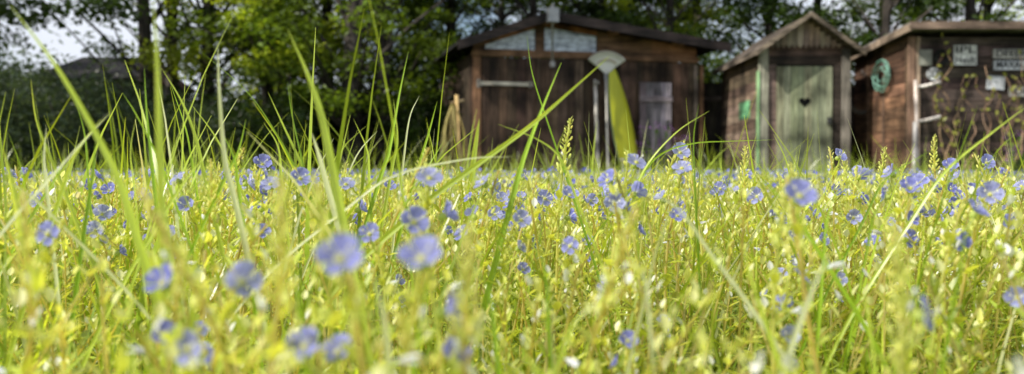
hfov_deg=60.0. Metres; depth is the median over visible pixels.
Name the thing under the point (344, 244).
speedwell plant
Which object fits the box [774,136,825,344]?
grass blade
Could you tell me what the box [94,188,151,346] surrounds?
speedwell plant
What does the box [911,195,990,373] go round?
speedwell plant
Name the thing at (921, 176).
speedwell plant
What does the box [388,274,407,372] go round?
speedwell plant
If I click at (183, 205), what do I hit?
speedwell plant
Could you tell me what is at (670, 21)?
tree
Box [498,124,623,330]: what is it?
grass blade
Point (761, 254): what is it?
speedwell plant
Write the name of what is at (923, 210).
speedwell plant
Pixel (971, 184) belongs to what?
speedwell plant
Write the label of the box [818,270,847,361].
speedwell plant
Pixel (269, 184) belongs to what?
speedwell plant
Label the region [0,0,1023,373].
meadow grass
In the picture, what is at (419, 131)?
shrub
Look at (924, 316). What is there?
speedwell plant
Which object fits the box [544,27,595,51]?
window
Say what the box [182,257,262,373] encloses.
speedwell plant
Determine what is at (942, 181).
speedwell plant
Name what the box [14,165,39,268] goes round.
speedwell plant
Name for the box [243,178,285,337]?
speedwell plant
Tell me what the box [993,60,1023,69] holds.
wall sign
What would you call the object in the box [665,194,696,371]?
speedwell plant
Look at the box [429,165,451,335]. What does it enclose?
speedwell plant
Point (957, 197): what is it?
speedwell plant
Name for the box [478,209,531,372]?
speedwell plant
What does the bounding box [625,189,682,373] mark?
grass blade
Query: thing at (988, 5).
tree
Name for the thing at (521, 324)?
speedwell plant
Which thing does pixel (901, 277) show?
speedwell plant
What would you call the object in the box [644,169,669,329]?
speedwell plant
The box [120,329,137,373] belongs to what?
grass blade
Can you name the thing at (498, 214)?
speedwell plant
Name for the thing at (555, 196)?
speedwell plant
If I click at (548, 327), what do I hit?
grass blade
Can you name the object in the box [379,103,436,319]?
grass blade
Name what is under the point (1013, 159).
flowering plant
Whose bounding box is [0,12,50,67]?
tree
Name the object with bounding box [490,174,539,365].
speedwell plant
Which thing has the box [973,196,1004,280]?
speedwell plant
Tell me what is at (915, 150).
wooden rack
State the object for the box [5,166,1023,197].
speedwell blossom drift
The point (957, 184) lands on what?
speedwell plant
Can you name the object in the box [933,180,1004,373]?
speedwell plant
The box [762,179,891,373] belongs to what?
grass blade
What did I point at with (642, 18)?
tree
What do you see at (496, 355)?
grass blade
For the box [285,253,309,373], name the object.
grass blade
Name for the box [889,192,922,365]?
speedwell plant
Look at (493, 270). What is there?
grass blade
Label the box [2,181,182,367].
grass blade
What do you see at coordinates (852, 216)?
speedwell plant
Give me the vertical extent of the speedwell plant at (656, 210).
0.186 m
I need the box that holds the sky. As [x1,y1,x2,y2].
[0,0,1023,110]
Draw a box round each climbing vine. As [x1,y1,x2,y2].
[932,33,991,171]
[980,49,1023,172]
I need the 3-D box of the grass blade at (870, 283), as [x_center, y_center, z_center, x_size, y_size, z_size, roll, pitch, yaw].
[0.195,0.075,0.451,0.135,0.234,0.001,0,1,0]
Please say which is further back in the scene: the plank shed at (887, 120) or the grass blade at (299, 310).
the plank shed at (887, 120)
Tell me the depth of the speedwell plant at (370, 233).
0.43 m
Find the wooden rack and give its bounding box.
[912,80,940,172]
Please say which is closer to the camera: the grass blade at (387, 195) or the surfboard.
the grass blade at (387, 195)
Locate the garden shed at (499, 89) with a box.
[423,4,730,177]
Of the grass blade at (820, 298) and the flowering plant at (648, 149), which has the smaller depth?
the grass blade at (820, 298)
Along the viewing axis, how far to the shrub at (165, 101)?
15.54 m
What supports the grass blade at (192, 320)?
on the ground
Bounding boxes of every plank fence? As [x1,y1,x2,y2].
[696,83,721,175]
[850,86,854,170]
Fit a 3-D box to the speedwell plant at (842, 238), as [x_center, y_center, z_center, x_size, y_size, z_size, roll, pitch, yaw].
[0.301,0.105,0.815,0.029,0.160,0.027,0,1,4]
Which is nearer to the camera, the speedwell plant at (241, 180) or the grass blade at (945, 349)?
the grass blade at (945, 349)
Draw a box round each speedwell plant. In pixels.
[0,167,17,287]
[0,186,58,373]
[5,217,64,361]
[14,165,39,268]
[16,178,34,254]
[25,189,52,323]
[28,202,39,244]
[31,192,56,373]
[34,178,96,357]
[55,204,112,370]
[69,170,103,331]
[81,181,126,331]
[86,220,137,372]
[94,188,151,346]
[113,171,133,256]
[126,263,215,373]
[128,191,150,328]
[135,182,246,373]
[138,167,151,229]
[142,206,156,312]
[169,168,214,347]
[169,223,201,373]
[175,325,202,373]
[182,147,244,300]
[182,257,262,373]
[187,158,220,372]
[193,320,213,368]
[195,161,234,326]
[195,173,255,373]
[199,171,226,282]
[210,153,271,369]
[236,168,252,313]
[237,163,269,370]
[238,171,264,369]
[238,172,277,370]
[240,175,268,314]
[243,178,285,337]
[253,172,298,373]
[268,180,302,309]
[285,318,335,373]
[290,167,330,365]
[298,170,342,372]
[311,171,342,361]
[314,225,420,373]
[319,333,368,373]
[326,196,365,336]
[327,161,348,366]
[331,174,367,364]
[335,168,353,232]
[355,146,430,373]
[358,219,397,360]
[364,193,378,299]
[384,178,409,315]
[387,230,462,373]
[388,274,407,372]
[392,161,458,370]
[392,172,400,241]
[397,202,463,373]
[403,168,413,243]
[403,182,424,287]
[425,332,473,373]
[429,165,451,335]
[440,207,456,336]
[448,178,500,365]
[448,218,482,373]
[451,166,479,305]
[453,168,501,351]
[463,191,491,350]
[468,205,502,344]
[473,190,493,362]
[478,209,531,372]
[485,188,497,292]
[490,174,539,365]
[491,198,525,330]
[495,202,526,340]
[496,192,518,355]
[501,188,552,373]
[502,197,536,365]
[503,201,541,318]
[507,168,526,275]
[511,201,545,367]
[514,170,537,324]
[514,259,543,372]
[527,205,544,305]
[528,188,563,372]
[529,185,579,373]
[531,186,554,292]
[537,234,579,373]
[539,116,580,365]
[542,171,550,214]
[542,183,560,346]
[558,178,585,343]
[565,202,638,373]
[579,187,606,346]
[581,281,603,359]
[582,234,607,367]
[584,175,601,244]
[584,191,606,286]
[590,149,647,362]
[593,184,613,334]
[597,165,661,373]
[604,189,650,373]
[608,175,623,328]
[608,327,639,373]
[617,176,630,361]
[620,193,646,321]
[642,141,690,355]
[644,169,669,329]
[645,313,670,361]
[648,187,672,333]
[653,156,691,373]
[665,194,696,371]
[673,179,688,280]
[678,175,730,339]
[678,180,726,360]
[683,139,721,370]
[685,188,721,357]
[730,209,777,373]
[731,145,761,370]
[732,169,752,337]
[732,223,781,368]
[746,186,788,361]
[753,169,801,373]
[760,264,787,372]
[764,263,811,373]
[776,171,805,329]
[778,323,800,373]
[781,174,848,373]
[786,163,830,373]
[787,228,817,371]
[798,203,813,299]
[809,209,823,361]
[810,232,845,368]
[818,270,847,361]
[822,184,832,273]
[823,183,860,360]
[827,147,858,356]
[829,164,868,371]
[831,150,851,325]
[832,175,922,373]
[834,215,850,305]
[840,188,857,282]
[846,207,888,373]
[859,147,886,301]
[860,167,872,233]
[860,171,929,372]
[864,235,897,354]
[864,289,940,373]
[866,187,886,293]
[876,217,893,363]
[877,163,907,367]
[886,218,921,373]
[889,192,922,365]
[896,223,914,333]
[911,157,958,288]
[911,180,933,367]
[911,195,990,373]
[911,214,948,370]
[912,173,939,296]
[917,185,941,256]
[919,204,957,361]
[928,134,948,277]
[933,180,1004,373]
[940,166,1010,373]
[942,189,968,317]
[950,168,964,225]
[950,181,1003,372]
[952,170,967,284]
[953,195,981,365]
[964,211,1015,372]
[972,152,1020,366]
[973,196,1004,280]
[974,169,983,235]
[988,180,1023,373]
[990,167,1023,258]
[991,174,1002,263]
[1003,286,1023,337]
[1005,205,1023,336]
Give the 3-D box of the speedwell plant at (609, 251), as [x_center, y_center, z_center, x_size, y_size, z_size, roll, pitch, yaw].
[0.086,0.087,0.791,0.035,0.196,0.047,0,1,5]
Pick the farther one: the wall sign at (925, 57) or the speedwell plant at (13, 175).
the wall sign at (925, 57)
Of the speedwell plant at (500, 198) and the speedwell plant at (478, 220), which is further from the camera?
the speedwell plant at (500, 198)
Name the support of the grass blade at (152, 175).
on the ground
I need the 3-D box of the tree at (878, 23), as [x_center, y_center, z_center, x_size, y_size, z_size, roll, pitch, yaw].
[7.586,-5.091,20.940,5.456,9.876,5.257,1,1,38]
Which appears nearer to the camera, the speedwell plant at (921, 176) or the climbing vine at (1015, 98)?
the speedwell plant at (921, 176)
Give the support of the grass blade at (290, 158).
on the ground
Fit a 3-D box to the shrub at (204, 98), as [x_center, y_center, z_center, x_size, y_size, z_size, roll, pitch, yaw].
[-5.168,-1.064,15.196,2.659,2.011,2.481,-1,1,-37]
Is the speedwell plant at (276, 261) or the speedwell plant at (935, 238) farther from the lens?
the speedwell plant at (276, 261)
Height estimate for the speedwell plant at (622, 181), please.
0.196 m
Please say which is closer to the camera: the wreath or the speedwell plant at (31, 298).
the speedwell plant at (31, 298)
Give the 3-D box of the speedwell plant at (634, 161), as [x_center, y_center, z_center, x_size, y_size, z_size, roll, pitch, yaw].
[0.061,0.084,0.524,0.039,0.213,0.036,0,1,-8]
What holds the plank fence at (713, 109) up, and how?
on the ground
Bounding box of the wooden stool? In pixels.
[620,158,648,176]
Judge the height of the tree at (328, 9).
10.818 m
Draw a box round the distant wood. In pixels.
[0,0,1023,127]
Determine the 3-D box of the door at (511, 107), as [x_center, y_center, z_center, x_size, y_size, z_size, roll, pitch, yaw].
[0.444,-1.038,13.736,1.845,1.888,0.026,0,1,-14]
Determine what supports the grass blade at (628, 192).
on the ground
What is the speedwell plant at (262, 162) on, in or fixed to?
on the ground
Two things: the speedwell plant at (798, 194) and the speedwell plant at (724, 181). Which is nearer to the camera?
the speedwell plant at (798, 194)
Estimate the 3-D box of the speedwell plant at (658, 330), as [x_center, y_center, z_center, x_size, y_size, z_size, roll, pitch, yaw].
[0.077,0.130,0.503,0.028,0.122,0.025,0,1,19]
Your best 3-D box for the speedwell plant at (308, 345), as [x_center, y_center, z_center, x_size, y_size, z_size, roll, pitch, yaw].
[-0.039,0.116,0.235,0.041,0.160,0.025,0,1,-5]
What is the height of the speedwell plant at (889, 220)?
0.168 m
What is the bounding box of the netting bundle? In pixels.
[440,95,467,170]
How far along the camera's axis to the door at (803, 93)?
12.46 m
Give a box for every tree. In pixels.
[0,0,34,115]
[0,0,252,113]
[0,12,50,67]
[73,0,338,114]
[75,0,292,127]
[119,0,389,129]
[156,0,366,111]
[161,0,511,171]
[215,0,462,139]
[223,0,442,131]
[240,0,521,175]
[320,0,596,132]
[390,0,662,114]
[397,0,617,38]
[502,0,715,78]
[542,0,689,58]
[561,0,752,82]
[602,0,759,82]
[646,0,886,82]
[716,0,949,81]
[742,0,1019,85]
[821,0,964,80]
[851,0,1016,65]
[958,0,1023,20]
[1014,0,1023,10]
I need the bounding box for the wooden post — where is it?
[593,80,598,166]
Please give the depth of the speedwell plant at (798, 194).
0.33 m
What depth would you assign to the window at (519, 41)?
13.64 m
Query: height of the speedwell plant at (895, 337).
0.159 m
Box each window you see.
[485,29,534,49]
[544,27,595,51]
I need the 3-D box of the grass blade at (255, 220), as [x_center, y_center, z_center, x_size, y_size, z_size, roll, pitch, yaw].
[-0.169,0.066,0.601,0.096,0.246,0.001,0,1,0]
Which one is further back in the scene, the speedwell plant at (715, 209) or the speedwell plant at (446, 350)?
the speedwell plant at (715, 209)
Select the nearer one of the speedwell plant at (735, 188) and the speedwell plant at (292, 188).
the speedwell plant at (292, 188)
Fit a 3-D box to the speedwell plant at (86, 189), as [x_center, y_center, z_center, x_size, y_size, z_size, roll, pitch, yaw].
[-0.366,0.089,0.707,0.064,0.195,0.029,-1,1,-29]
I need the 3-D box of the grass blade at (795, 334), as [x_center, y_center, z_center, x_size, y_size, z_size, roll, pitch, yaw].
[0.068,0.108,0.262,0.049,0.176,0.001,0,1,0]
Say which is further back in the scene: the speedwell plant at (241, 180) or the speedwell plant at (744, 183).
the speedwell plant at (241, 180)
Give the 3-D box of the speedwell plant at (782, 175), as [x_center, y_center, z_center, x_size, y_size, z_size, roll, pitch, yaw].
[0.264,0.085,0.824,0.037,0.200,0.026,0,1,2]
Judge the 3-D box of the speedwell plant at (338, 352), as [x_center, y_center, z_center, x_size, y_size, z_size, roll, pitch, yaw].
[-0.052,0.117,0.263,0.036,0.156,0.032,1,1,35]
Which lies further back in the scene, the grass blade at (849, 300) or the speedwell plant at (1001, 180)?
the speedwell plant at (1001, 180)
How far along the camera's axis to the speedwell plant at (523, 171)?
1.16 m
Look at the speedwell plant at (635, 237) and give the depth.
0.76 m
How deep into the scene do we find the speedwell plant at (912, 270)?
0.62 m
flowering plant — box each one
[636,121,677,170]
[659,135,688,171]
[999,130,1023,177]
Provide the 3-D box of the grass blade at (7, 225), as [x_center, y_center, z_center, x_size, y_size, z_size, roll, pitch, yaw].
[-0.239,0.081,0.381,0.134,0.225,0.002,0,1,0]
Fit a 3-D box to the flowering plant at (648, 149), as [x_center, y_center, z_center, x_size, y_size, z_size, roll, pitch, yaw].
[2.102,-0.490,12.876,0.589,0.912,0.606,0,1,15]
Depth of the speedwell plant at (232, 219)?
0.61 m
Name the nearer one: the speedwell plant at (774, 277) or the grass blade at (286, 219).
the speedwell plant at (774, 277)
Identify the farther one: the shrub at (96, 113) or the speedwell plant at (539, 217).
the shrub at (96, 113)
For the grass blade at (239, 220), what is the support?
on the ground
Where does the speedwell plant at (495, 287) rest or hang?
on the ground
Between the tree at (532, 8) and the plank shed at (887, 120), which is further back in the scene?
the tree at (532, 8)
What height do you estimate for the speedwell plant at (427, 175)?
0.205 m
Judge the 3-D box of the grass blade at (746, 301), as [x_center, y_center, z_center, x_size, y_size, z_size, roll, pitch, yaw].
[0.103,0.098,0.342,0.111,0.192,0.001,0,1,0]
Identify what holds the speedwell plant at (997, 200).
on the ground
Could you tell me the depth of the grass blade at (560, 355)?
0.25 m
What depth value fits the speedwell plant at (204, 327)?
0.38 m
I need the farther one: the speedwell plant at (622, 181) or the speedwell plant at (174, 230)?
the speedwell plant at (622, 181)
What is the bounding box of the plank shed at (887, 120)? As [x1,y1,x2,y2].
[851,21,1023,174]
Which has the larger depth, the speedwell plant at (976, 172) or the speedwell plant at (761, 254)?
the speedwell plant at (976, 172)
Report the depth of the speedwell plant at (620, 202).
0.49 m
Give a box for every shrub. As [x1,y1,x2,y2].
[0,35,70,169]
[0,46,181,176]
[0,51,103,179]
[4,52,129,120]
[58,64,197,169]
[133,68,287,176]
[135,81,257,172]
[199,82,324,175]
[276,72,370,172]
[296,68,409,169]
[361,65,439,171]
[368,71,463,171]
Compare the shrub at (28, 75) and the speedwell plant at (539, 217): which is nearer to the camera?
the speedwell plant at (539, 217)
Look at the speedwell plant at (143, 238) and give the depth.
0.75 m
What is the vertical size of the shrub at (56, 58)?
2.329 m
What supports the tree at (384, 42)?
on the ground
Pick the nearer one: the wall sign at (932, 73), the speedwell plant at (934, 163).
the speedwell plant at (934, 163)
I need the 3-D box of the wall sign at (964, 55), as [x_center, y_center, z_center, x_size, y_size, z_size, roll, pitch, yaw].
[5.846,-1.701,11.440,0.308,0.267,0.016,0,1,0]
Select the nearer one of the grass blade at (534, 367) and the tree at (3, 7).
the grass blade at (534, 367)
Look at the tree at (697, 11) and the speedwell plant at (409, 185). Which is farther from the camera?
the tree at (697, 11)
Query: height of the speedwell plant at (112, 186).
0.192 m
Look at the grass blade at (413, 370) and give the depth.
0.30 m
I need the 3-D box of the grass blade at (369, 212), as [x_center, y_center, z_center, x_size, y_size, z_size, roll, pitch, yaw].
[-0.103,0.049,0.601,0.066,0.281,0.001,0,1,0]
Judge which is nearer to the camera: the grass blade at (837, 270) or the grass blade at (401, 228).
the grass blade at (837, 270)
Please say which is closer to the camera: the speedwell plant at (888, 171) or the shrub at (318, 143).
the speedwell plant at (888, 171)
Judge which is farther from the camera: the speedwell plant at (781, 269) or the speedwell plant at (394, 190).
the speedwell plant at (394, 190)
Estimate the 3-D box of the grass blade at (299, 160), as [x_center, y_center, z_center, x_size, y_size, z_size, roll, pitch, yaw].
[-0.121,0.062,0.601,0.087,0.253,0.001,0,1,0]
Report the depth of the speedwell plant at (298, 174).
0.54 m
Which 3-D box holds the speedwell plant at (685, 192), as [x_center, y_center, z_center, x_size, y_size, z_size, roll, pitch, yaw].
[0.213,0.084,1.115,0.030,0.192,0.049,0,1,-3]
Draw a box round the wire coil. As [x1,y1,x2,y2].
[850,70,865,113]
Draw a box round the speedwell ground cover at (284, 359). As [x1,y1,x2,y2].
[0,170,1023,373]
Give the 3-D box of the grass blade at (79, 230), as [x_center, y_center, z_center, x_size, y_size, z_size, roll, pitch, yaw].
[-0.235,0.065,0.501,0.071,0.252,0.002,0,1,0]
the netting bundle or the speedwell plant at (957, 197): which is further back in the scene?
the netting bundle
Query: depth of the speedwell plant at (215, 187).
0.65 m
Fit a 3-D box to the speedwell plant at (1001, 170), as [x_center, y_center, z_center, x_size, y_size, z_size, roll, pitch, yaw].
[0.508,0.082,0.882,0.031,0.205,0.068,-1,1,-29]
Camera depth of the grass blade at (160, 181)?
0.30 m
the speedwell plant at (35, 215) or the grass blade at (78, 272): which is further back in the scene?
the speedwell plant at (35, 215)
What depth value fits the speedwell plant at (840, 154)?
0.76 m
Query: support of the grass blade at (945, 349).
on the ground
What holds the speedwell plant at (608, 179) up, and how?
on the ground
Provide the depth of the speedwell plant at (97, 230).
0.54 m
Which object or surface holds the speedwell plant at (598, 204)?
on the ground
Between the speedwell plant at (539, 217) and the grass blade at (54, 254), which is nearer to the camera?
the grass blade at (54, 254)
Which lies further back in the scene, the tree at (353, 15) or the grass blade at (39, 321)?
the tree at (353, 15)
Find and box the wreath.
[934,48,950,65]
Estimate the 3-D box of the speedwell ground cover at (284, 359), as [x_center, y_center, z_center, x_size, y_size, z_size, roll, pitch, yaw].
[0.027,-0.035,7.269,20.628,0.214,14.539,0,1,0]
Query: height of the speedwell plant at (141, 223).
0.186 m
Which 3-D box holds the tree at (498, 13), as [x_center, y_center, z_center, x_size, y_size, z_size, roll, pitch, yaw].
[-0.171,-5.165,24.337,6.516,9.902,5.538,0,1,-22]
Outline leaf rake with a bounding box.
[588,51,624,169]
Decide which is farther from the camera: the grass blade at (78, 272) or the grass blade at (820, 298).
the grass blade at (78, 272)
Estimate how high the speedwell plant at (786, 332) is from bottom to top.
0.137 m
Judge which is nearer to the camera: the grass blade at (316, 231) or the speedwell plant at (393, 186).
the grass blade at (316, 231)
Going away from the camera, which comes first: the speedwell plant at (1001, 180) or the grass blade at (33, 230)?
the grass blade at (33, 230)
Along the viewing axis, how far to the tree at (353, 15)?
15.11 m
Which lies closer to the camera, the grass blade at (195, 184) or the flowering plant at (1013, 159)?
the grass blade at (195, 184)
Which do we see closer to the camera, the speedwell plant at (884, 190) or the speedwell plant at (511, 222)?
the speedwell plant at (511, 222)
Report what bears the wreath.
attached to the plank shed at (887, 120)
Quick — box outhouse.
[712,11,865,177]
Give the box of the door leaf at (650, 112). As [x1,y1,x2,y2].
[639,82,670,173]
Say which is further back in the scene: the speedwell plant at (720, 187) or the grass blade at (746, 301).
the speedwell plant at (720, 187)
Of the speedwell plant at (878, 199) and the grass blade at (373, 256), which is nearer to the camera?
the grass blade at (373, 256)
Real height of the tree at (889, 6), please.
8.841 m
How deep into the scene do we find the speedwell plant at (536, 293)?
0.77 m
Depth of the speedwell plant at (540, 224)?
1.18 m
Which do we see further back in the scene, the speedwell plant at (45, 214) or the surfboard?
the surfboard
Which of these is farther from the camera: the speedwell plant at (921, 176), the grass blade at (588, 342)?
the speedwell plant at (921, 176)
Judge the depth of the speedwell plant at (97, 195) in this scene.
0.82 m
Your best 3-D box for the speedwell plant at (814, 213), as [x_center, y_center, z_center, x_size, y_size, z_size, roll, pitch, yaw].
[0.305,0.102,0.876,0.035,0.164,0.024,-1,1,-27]
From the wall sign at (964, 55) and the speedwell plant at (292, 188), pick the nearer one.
the speedwell plant at (292, 188)
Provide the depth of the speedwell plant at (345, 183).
0.60 m
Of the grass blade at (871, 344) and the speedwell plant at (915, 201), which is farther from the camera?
the speedwell plant at (915, 201)
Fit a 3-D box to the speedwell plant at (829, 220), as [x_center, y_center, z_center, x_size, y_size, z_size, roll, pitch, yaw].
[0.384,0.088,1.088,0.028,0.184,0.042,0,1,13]
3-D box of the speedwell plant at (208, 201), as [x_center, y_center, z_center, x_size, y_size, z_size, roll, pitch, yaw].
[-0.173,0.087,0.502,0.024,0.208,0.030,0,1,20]
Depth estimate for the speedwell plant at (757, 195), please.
0.59 m
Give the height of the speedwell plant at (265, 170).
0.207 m
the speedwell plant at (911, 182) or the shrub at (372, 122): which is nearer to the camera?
the speedwell plant at (911, 182)
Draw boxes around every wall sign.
[918,49,931,65]
[927,68,940,79]
[953,45,977,65]
[986,75,1004,89]
[992,49,1023,58]
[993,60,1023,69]
[1009,86,1023,96]
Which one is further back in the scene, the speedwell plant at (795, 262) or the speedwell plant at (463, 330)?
the speedwell plant at (795, 262)
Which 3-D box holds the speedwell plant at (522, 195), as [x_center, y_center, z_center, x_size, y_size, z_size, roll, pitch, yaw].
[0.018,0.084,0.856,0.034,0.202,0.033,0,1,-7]
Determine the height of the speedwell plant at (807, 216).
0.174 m
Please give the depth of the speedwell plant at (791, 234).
0.54 m
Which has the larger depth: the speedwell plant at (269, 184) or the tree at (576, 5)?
the tree at (576, 5)
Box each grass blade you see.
[0,116,106,236]
[0,158,64,272]
[2,147,51,373]
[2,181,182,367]
[3,119,100,373]
[9,136,59,352]
[10,5,181,373]
[31,83,120,347]
[43,134,62,329]
[67,147,94,356]
[77,108,103,373]
[81,157,204,367]
[112,128,180,369]
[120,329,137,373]
[123,94,230,373]
[130,120,149,332]
[143,121,245,373]
[144,70,172,373]
[153,0,168,373]
[162,69,243,349]
[171,86,211,278]
[187,223,206,363]
[191,104,277,268]
[195,157,486,370]
[199,50,317,210]
[217,54,268,363]
[225,139,263,369]
[265,125,296,326]
[268,93,324,220]
[278,59,605,373]
[281,139,369,336]
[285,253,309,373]
[287,29,374,373]
[288,86,339,366]
[312,134,375,363]
[337,54,407,333]
[344,141,443,326]
[355,123,379,337]
[358,100,397,367]
[372,275,393,373]
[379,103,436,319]
[386,97,418,304]
[411,223,452,373]
[465,122,478,218]
[467,64,560,373]
[470,256,500,373]
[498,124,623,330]
[513,345,540,373]
[527,40,620,359]
[530,237,552,369]
[539,140,754,333]
[552,304,592,373]
[583,112,706,362]
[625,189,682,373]
[625,255,656,373]
[638,191,794,373]
[693,105,702,364]
[743,248,780,371]
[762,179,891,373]
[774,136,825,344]
[778,255,827,373]
[791,152,927,373]
[815,187,838,356]
[824,109,1022,368]
[842,185,891,371]
[854,255,876,373]
[891,132,1016,370]
[893,111,975,373]
[939,207,969,373]
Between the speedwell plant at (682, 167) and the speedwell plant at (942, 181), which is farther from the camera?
the speedwell plant at (942, 181)
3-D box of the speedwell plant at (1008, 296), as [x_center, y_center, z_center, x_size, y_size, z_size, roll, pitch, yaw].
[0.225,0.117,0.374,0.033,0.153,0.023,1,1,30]
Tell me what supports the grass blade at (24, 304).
on the ground
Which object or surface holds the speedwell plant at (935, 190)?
on the ground
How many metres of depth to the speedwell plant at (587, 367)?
0.27 m
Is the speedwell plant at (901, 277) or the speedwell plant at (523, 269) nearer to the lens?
the speedwell plant at (901, 277)
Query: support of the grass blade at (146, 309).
on the ground
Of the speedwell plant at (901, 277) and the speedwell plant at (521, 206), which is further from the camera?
the speedwell plant at (521, 206)
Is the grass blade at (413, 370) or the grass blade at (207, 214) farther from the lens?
the grass blade at (207, 214)
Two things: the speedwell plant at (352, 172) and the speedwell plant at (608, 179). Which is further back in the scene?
the speedwell plant at (352, 172)
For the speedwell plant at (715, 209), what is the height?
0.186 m
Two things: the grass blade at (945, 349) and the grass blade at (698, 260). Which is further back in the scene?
the grass blade at (698, 260)
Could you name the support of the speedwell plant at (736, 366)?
on the ground
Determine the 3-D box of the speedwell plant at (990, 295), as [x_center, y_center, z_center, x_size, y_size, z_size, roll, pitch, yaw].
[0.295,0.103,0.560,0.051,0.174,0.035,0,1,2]
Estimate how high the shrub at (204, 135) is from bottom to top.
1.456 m
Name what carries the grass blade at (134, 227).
on the ground
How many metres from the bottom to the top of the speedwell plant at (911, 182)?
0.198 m
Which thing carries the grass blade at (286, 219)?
on the ground
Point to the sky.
(69, 47)
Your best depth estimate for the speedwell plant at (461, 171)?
1.05 m
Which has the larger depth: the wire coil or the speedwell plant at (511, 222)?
the wire coil
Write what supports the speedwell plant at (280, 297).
on the ground
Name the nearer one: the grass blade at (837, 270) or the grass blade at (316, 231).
the grass blade at (316, 231)
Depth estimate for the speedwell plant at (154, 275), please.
0.27 m
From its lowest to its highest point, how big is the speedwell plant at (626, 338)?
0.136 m
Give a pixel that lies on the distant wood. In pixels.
(135, 29)
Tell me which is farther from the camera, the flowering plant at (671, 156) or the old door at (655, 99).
the old door at (655, 99)
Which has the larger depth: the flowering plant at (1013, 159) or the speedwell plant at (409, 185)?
the flowering plant at (1013, 159)
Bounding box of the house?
[27,57,193,166]
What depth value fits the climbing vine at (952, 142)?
11.33 m
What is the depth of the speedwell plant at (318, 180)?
0.75 m
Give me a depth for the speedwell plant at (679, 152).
0.64 m
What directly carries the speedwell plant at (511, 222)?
on the ground
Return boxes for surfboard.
[608,68,637,172]
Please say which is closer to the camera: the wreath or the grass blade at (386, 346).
the grass blade at (386, 346)
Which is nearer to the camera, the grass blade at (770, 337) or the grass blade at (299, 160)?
the grass blade at (770, 337)
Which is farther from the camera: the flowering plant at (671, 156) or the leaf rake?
the leaf rake
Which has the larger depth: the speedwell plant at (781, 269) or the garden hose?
the garden hose
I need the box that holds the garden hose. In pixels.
[872,59,890,92]
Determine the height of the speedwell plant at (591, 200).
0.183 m
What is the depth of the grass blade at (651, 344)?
0.30 m
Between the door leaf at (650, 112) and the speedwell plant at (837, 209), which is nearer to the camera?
the speedwell plant at (837, 209)
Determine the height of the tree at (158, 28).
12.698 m
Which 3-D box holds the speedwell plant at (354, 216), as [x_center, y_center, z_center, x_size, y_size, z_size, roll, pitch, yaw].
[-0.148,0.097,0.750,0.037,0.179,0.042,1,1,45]
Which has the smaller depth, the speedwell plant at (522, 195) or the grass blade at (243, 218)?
the grass blade at (243, 218)
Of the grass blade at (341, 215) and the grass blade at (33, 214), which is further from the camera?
the grass blade at (33, 214)
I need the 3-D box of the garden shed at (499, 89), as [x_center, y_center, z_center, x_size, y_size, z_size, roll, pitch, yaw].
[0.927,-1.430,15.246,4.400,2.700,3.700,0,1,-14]
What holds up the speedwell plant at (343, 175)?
on the ground
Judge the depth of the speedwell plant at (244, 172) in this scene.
1.02 m
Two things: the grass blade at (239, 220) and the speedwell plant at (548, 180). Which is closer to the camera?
the grass blade at (239, 220)
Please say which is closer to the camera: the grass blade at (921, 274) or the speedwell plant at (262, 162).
the grass blade at (921, 274)
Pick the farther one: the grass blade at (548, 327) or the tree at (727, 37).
the tree at (727, 37)
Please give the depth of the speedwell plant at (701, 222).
0.67 m
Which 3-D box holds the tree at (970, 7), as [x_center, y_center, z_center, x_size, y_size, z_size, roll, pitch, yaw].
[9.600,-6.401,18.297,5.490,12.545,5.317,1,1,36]
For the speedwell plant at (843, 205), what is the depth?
1.11 m
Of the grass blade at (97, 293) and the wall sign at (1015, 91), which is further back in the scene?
the wall sign at (1015, 91)
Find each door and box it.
[482,57,596,177]
[639,82,672,173]
[776,66,831,177]
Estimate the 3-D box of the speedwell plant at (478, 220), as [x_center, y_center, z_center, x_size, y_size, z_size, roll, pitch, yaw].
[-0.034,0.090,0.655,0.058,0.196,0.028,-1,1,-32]
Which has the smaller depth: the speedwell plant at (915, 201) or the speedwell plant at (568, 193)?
the speedwell plant at (568, 193)
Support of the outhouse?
on the ground
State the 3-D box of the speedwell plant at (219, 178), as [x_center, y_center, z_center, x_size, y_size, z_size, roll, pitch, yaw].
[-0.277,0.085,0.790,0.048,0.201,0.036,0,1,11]
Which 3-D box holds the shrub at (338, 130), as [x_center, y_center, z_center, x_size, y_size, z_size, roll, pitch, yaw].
[-3.160,-1.383,18.438,3.134,2.541,3.359,0,1,-21]
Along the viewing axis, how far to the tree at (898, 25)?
24.65 m
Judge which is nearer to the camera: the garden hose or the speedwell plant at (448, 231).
the speedwell plant at (448, 231)
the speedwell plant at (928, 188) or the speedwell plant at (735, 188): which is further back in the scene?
the speedwell plant at (735, 188)
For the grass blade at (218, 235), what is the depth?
0.55 m
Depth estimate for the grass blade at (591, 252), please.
0.60 m
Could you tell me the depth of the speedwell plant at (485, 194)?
0.76 m
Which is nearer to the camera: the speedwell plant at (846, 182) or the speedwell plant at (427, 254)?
the speedwell plant at (427, 254)
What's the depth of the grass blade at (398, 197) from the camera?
0.70 m
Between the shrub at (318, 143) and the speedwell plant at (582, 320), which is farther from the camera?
the shrub at (318, 143)
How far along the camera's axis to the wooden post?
13.80 m
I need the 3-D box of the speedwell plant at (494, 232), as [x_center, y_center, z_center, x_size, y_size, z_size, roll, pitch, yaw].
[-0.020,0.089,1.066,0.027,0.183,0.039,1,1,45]
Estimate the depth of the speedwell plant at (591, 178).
1.28 m
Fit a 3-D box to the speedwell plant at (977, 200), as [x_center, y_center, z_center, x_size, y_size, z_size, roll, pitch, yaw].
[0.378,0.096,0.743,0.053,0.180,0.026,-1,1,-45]

